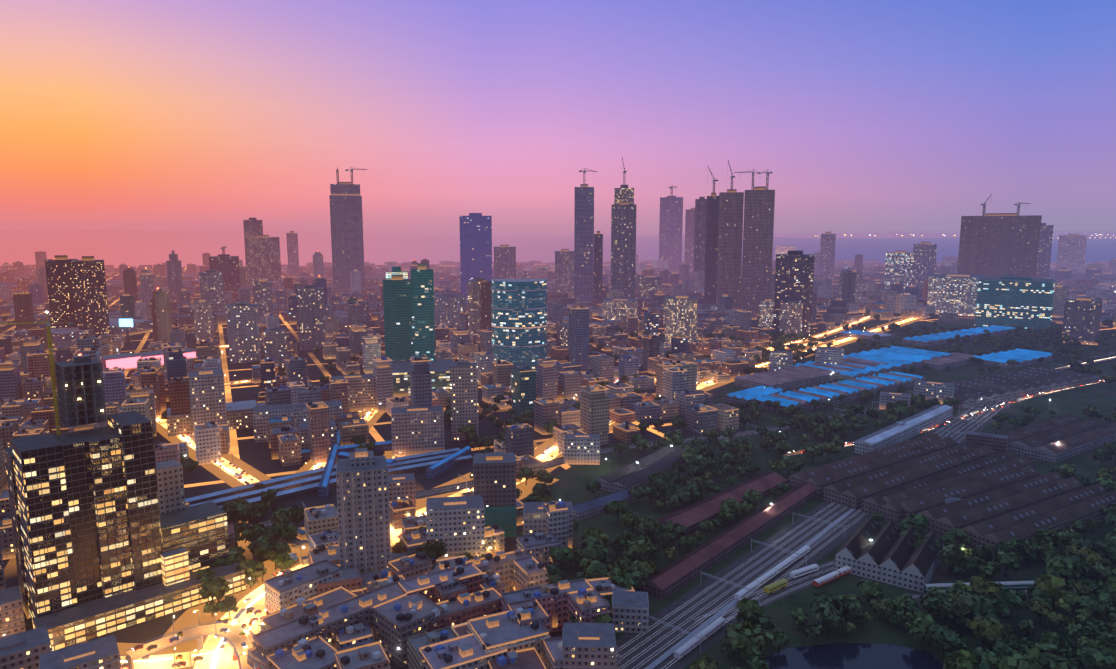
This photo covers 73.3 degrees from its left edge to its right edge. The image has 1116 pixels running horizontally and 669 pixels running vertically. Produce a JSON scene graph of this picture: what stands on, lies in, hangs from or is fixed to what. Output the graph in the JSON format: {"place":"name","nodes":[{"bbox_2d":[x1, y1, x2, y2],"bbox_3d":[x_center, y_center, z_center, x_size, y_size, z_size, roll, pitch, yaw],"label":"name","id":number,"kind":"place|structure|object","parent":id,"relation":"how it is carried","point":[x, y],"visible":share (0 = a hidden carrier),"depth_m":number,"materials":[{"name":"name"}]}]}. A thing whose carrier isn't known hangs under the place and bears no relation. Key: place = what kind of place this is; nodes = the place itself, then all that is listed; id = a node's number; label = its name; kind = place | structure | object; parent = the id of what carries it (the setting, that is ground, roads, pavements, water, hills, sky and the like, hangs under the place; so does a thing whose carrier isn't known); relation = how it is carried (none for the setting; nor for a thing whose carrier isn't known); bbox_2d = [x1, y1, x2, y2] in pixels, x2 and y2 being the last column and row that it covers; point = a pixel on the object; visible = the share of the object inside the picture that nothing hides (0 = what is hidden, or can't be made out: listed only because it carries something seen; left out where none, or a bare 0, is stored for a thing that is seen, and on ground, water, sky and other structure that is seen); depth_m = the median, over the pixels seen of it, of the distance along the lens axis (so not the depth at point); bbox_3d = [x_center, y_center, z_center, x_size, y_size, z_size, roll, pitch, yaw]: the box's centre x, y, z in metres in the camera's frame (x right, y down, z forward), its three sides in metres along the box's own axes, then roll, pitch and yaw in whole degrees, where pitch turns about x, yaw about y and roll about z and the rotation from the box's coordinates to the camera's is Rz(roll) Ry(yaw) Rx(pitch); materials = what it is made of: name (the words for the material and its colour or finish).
{"place":"outdoors","nodes":[
{"label":"outdoors","id":0,"kind":"place"},
{"bbox_2d":[120,648,218,668],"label":"road","id":1,"kind":"structure","parent":0,"point":[160,661],"depth_m":352.18,"materials":[{"name":"grey asphalt"}]},
{"bbox_2d":[156,416,259,484],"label":"road","id":2,"kind":"structure","parent":0,"point":[229,469],"depth_m":639.86,"materials":[{"name":"grey asphalt"}]},
{"bbox_2d":[158,423,244,484],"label":"road kerb","id":3,"kind":"structure","parent":2,"relation":"on","point":[214,464],"depth_m":635.46,"materials":[{"name":"grey concrete"}]},
{"bbox_2d":[308,410,376,470],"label":"road","id":4,"kind":"structure","parent":0,"point":[323,464],"depth_m":650.76,"materials":[{"name":"grey asphalt"}]},
{"bbox_2d":[194,478,525,668],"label":"road","id":5,"kind":"structure","parent":0,"point":[224,659],"depth_m":386.00,"materials":[{"name":"grey asphalt"}]},
{"bbox_2d":[192,486,469,668],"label":"road kerb","id":6,"kind":"structure","parent":5,"relation":"on","point":[262,584],"depth_m":412.87,"materials":[{"name":"grey concrete"}]},
{"bbox_2d":[0,230,1115,267],"bbox_3d":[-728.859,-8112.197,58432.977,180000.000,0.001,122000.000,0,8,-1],"label":"sea","id":7,"kind":"structure","parent":0,"point":[117,248],"depth_m":9153.19,"materials":[{"name":"purple"}]},
{"bbox_2d":[0,263,1115,668],"bbox_3d":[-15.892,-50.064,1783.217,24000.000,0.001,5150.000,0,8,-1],"label":"ground","id":8,"kind":"structure","parent":0,"point":[246,447],"depth_m":746.19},
{"bbox_2d":[83,638,204,668],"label":"road verge","id":9,"kind":"structure","parent":8,"relation":"on","point":[122,647],"depth_m":364.80,"materials":[{"name":"grey concrete"}]},
{"bbox_2d":[120,647,216,655],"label":"road marking","id":10,"kind":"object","parent":9,"relation":"on","point":[176,652],"depth_m":359.41,"materials":[{"name":"grey paint"}]},
{"bbox_2d":[126,623,252,668],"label":"road ramp","id":11,"kind":"structure","parent":8,"relation":"on","point":[234,637],"depth_m":354.44,"materials":[{"name":"asphalt"}]},
{"bbox_2d":[135,636,239,668],"bbox_3d":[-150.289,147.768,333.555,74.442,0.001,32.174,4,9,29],"label":"ramp fascia","id":12,"kind":"structure","parent":11,"relation":"attached to","point":[197,638],"depth_m":348.38,"materials":[{"name":"grey concrete"}]},
{"bbox_2d":[134,633,240,668],"bbox_3d":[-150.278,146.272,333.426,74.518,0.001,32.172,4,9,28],"label":"ramp parapet","id":13,"kind":"structure","parent":11,"relation":"on","point":[201,634],"depth_m":348.58,"materials":[{"name":"grey concrete"}]},
{"bbox_2d":[135,634,240,664],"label":"curb","id":14,"kind":"structure","parent":11,"relation":"on","point":[192,638],"depth_m":351.64,"materials":[{"name":"grey concrete"}]},
{"bbox_2d":[127,622,253,650],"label":"road ramp kerb","id":15,"kind":"structure","parent":11,"relation":"on","point":[202,625],"depth_m":362.57,"materials":[{"name":"grey concrete"}]},
{"bbox_2d":[126,621,254,649],"bbox_3d":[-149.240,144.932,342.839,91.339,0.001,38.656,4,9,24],"label":"ramp parapet","id":16,"kind":"structure","parent":11,"relation":"on","point":[197,624],"depth_m":363.40,"materials":[{"name":"grey concrete"}]},
{"bbox_2d":[156,410,271,487],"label":"road verge","id":17,"kind":"structure","parent":8,"relation":"on","point":[225,477],"depth_m":637.20,"materials":[{"name":"grey concrete"}]},
{"bbox_2d":[224,379,252,385],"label":"road verge","id":18,"kind":"structure","parent":8,"relation":"on","point":[237,383],"depth_m":987.28,"materials":[{"name":"concrete"}]},
{"bbox_2d":[271,570,281,576],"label":"road","id":19,"kind":"structure","parent":8,"relation":"on","point":[275,574],"depth_m":440.55,"materials":[{"name":"grey asphalt"}]},
{"bbox_2d":[294,397,393,473],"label":"road verge","id":20,"kind":"structure","parent":8,"relation":"on","point":[309,464],"depth_m":780.46,"materials":[{"name":"concrete"}]},
{"bbox_2d":[150,473,558,668],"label":"road verge","id":21,"kind":"structure","parent":8,"relation":"on","point":[189,617],"depth_m":415.39,"materials":[{"name":"concrete"}]},
{"bbox_2d":[383,396,450,458],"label":"road verge","id":22,"kind":"structure","parent":8,"relation":"on","point":[388,454],"depth_m":673.74,"materials":[{"name":"concrete"}]},
{"bbox_2d":[0,311,1007,668],"bbox_3d":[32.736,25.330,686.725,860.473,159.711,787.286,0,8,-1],"label":"buildings","id":23,"kind":"structure","parent":8,"relation":"on","point":[112,533],"depth_m":387.69,"materials":[{"name":"grey concrete"}]},
{"bbox_2d":[0,157,1115,668],"bbox_3d":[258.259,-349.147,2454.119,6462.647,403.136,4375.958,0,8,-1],"label":"city buildings","id":24,"kind":"structure","parent":8,"relation":"on","point":[502,319],"depth_m":1314.35,"materials":[{"name":"grey concrete"}]},
{"bbox_2d":[2,297,1113,617],"bbox_3d":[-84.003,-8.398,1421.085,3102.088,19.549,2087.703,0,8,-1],"label":"city trees","id":25,"kind":"object","parent":8,"relation":"on","point":[268,545],"visible":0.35,"depth_m":499.69,"materials":[{"name":"green plant"}]},
{"bbox_2d":[4,284,1115,668],"bbox_3d":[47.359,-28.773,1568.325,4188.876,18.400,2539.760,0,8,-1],"label":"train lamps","id":26,"kind":"object","parent":8,"relation":"on","point":[704,634],"visible":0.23,"depth_m":421.54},
{"bbox_2d":[245,356,1115,529],"bbox_3d":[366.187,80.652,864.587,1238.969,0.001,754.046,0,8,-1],"label":"road","id":27,"kind":"structure","parent":8,"relation":"on","point":[454,488],"depth_m":656.33,"materials":[{"name":"grey asphalt"}]},
{"bbox_2d":[576,341,826,400],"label":"road verge","id":28,"kind":"structure","parent":8,"relation":"on","point":[778,350],"depth_m":1308.73,"materials":[{"name":"concrete"}]},
{"bbox_2d":[765,316,870,350],"bbox_3d":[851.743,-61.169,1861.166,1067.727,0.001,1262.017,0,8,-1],"label":"road verge","id":29,"kind":"structure","parent":8,"relation":"on","point":[828,331],"depth_m":1458.71,"materials":[{"name":"grey concrete"}]},
{"bbox_2d":[0,0,1115,229],"label":"sky","id":30,"kind":"structure","parent":0,"point":[115,114],"materials":[{"name":"purple"}]},
{"bbox_2d":[534,314,937,472],"bbox_3d":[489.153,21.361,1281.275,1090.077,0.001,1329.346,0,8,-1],"label":"road","id":31,"kind":"structure","parent":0,"point":[540,448],"depth_m":1000.22,"materials":[{"name":"grey asphalt"}]},
{"bbox_2d":[767,316,869,349],"bbox_3d":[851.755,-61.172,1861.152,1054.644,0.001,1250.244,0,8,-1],"label":"road","id":32,"kind":"structure","parent":0,"point":[840,328],"depth_m":1458.68,"materials":[{"name":"asphalt"}]},
{"bbox_2d":[523,361,1115,668],"bbox_3d":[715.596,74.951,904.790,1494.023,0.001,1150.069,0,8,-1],"label":"green ground","id":33,"kind":"structure","parent":0,"point":[569,485],"depth_m":507.97,"materials":[{"name":"green plant"}]},
{"bbox_2d":[616,397,1022,668],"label":"rail bed","id":34,"kind":"object","parent":33,"relation":"on","point":[695,653],"visible":0.33,"depth_m":445.67,"materials":[{"name":"grey gravel"}]},
{"bbox_2d":[644,508,854,668],"bbox_3d":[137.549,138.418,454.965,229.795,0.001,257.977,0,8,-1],"label":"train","id":35,"kind":"object","parent":34,"relation":"on","point":[669,652],"visible":0.54,"depth_m":386.93,"materials":[{"name":"grey metal"}]},
{"bbox_2d":[690,560,835,626],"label":"rail siding bed","id":36,"kind":"object","parent":34,"relation":"on","point":[776,594],"visible":0.49,"depth_m":417.63,"materials":[{"name":"gravel"}]},
{"bbox_2d":[908,589,1029,600],"bbox_3d":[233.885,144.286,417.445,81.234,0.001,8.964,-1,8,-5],"label":"wall","id":37,"kind":"structure","parent":33,"relation":"on","point":[915,596],"depth_m":416.50,"materials":[{"name":"grey concrete"}]},
{"bbox_2d":[765,643,942,668],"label":"pond water","id":38,"kind":"structure","parent":0,"point":[856,656],"depth_m":355.46,"materials":[{"name":"blue liquid"}]},
{"bbox_2d":[712,319,1115,429],"bbox_3d":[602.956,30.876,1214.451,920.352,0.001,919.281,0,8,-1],"label":"yard ground","id":39,"kind":"structure","parent":0,"point":[967,371],"depth_m":1133.88,"materials":[{"name":"grey concrete"}]},
{"bbox_2d":[185,325,1115,599],"bbox_3d":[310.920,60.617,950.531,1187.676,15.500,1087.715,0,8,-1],"label":"sheds and station","id":40,"kind":"object","parent":39,"relation":"on","point":[1005,495],"visible":0.85,"depth_m":585.10,"materials":[{"name":"blue metal"}]},
{"bbox_2d":[535,322,1115,668],"bbox_3d":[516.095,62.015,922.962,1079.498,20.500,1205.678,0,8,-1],"label":"yard trees","id":41,"kind":"object","parent":39,"relation":"on","point":[1076,558],"visible":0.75,"depth_m":437.93,"materials":[{"name":"green plant"}]},
{"bbox_2d":[784,379,1104,455],"bbox_3d":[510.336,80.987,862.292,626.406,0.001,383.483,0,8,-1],"label":"cars","id":42,"kind":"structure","parent":39,"relation":"on","point":[933,427],"depth_m":884.37,"materials":[{"name":"white metal"}]},
{"bbox_2d":[789,382,1101,455],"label":"yard kerb","id":43,"kind":"structure","parent":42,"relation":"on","point":[978,415],"depth_m":824.16,"materials":[{"name":"grey concrete"}]},
{"bbox_2d":[773,232,1115,239],"bbox_3d":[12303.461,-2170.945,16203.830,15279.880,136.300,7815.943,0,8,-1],"label":"sea","id":44,"kind":"structure","parent":0,"point":[928,235],"depth_m":15990.22,"materials":[{"name":"liquid"}]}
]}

